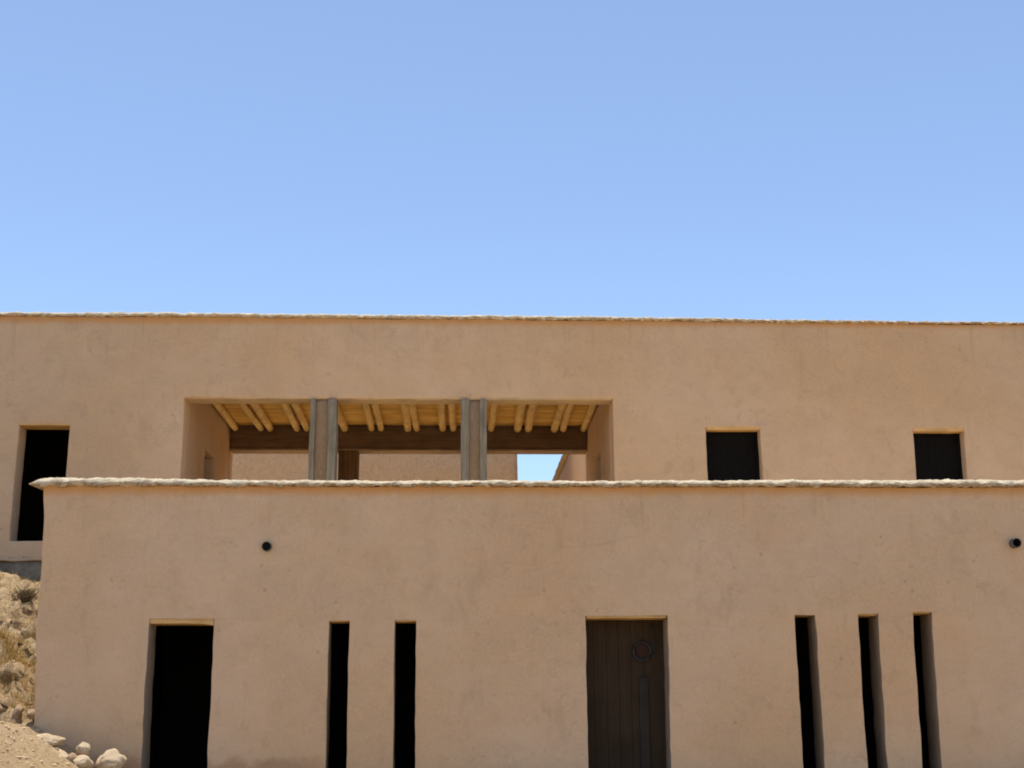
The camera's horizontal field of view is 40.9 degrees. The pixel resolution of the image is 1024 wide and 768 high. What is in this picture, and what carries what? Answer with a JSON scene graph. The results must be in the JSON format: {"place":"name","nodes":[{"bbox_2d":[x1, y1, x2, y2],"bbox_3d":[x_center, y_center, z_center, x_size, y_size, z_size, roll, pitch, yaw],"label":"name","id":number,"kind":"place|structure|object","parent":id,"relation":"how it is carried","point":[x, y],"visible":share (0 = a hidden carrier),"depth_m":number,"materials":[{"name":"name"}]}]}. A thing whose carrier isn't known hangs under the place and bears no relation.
{"place":"outdoors","nodes":[
{"label":"outdoors","id":0,"kind":"place"},
{"bbox_2d":[0,571,164,767],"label":"ground","id":1,"kind":"structure","parent":0,"point":[21,610],"depth_m":18.41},
{"bbox_2d":[0,704,6,711],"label":"stone","id":2,"kind":"object","parent":1,"relation":"on","point":[2,708],"visible":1,"depth_m":17.76,"materials":[{"name":"beige stone"}]},
{"bbox_2d":[12,704,22,719],"bbox_3d":[-6.401,4.250,17.778,0.141,0.213,0.123,-8,-33,30],"label":"stone","id":3,"kind":"object","parent":1,"relation":"on","point":[17,712],"visible":1,"depth_m":17.73,"materials":[{"name":"beige stone"}]},
{"bbox_2d":[0,571,39,720],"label":"dry grass","id":4,"kind":"structure","parent":1,"relation":"on","point":[9,647],"depth_m":19.24,"materials":[{"name":"plant"}]},
{"bbox_2d":[8,584,39,602],"bbox_3d":[-7.408,3.164,20.872,0.532,0.367,0.505,9,-16,-33],"label":"dry shrub","id":5,"kind":"object","parent":1,"relation":"on","point":[22,597],"visible":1,"depth_m":20.80,"materials":[{"name":"beige plant"}]},
{"bbox_2d":[26,710,33,719],"bbox_3d":[-6.207,4.282,17.774,0.148,0.127,0.146,18,-15,-3],"label":"stone","id":6,"kind":"object","parent":1,"relation":"on","point":[30,714],"visible":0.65,"depth_m":17.72,"materials":[{"name":"beige stone"}]},
{"bbox_2d":[0,721,76,767],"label":"gravel","id":7,"kind":"structure","parent":1,"relation":"on","point":[23,756],"depth_m":15.98,"materials":[{"name":"beige gravel"}]},
{"bbox_2d":[37,733,65,746],"bbox_3d":[-5.700,4.367,16.815,0.460,0.178,0.295,4,-14,-7],"label":"stone","id":8,"kind":"object","parent":1,"relation":"on","point":[53,740],"visible":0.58,"depth_m":16.77,"materials":[{"name":"stone"}]},
{"bbox_2d":[53,748,67,758],"bbox_3d":[-5.521,4.510,16.661,0.319,0.170,0.286,12,-11,12],"label":"stone","id":9,"kind":"object","parent":1,"relation":"on","point":[64,754],"visible":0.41,"depth_m":16.63,"materials":[{"name":"stone"}]},
{"bbox_2d":[67,752,76,762],"bbox_3d":[-5.344,4.557,16.688,0.142,0.158,0.154,10,-17,-38],"label":"stone","id":10,"kind":"object","parent":1,"relation":"on","point":[72,756],"visible":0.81,"depth_m":16.63,"materials":[{"name":"beige stone"}]},
{"bbox_2d":[73,755,93,767],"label":"stone","id":11,"kind":"object","parent":1,"relation":"on","point":[82,761],"visible":0.98,"depth_m":16.58,"materials":[{"name":"stone"}]},
{"bbox_2d":[76,742,90,754],"bbox_3d":[-5.249,4.466,16.789,0.171,0.177,0.183,-10,-34,35],"label":"stone","id":12,"kind":"object","parent":11,"relation":"on","point":[83,748],"visible":1,"depth_m":16.74,"materials":[{"name":"stone"}]},
{"bbox_2d":[94,748,126,767],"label":"stone","id":13,"kind":"object","parent":1,"relation":"on","point":[112,758],"visible":1,"depth_m":16.70,"materials":[{"name":"stone"}]},
{"bbox_2d":[232,454,517,480],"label":"mud building","id":14,"kind":"structure","parent":1,"relation":"on","point":[388,467],"depth_m":34.35,"materials":[{"name":"beige paint"}]},
{"bbox_2d":[0,311,1023,636],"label":"mud house","id":15,"kind":"structure","parent":1,"relation":"on","point":[154,395],"depth_m":24.25,"materials":[{"name":"paint"}]},
{"bbox_2d":[706,432,759,480],"bbox_3d":[3.883,1.443,24.231,0.997,1.290,0.060,0,-13,-2],"label":"window","id":16,"kind":"structure","parent":15,"relation":"in","point":[730,455],"depth_m":24.26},
{"bbox_2d":[914,433,963,479],"bbox_3d":[7.529,1.467,24.364,0.945,1.268,0.060,0,-13,-2],"label":"window","id":17,"kind":"structure","parent":15,"relation":"in","point":[937,456],"depth_m":24.39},
{"bbox_2d":[29,477,1023,767],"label":"mud house","id":18,"kind":"structure","parent":1,"relation":"on","point":[791,623],"depth_m":17.88,"materials":[{"name":"paint"}]},
{"bbox_2d":[585,620,666,767],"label":"door","id":19,"kind":"structure","parent":18,"relation":"in","point":[626,670],"depth_m":18.01,"materials":[{"name":"brown wood"}]},
{"bbox_2d":[552,454,585,480],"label":"mud building","id":20,"kind":"structure","parent":1,"relation":"on","point":[570,467],"depth_m":35.14,"materials":[{"name":"paint"}]},
{"bbox_2d":[0,0,1023,480],"label":"sky","id":21,"kind":"structure","parent":0,"point":[853,160],"materials":[{"name":"blue"}]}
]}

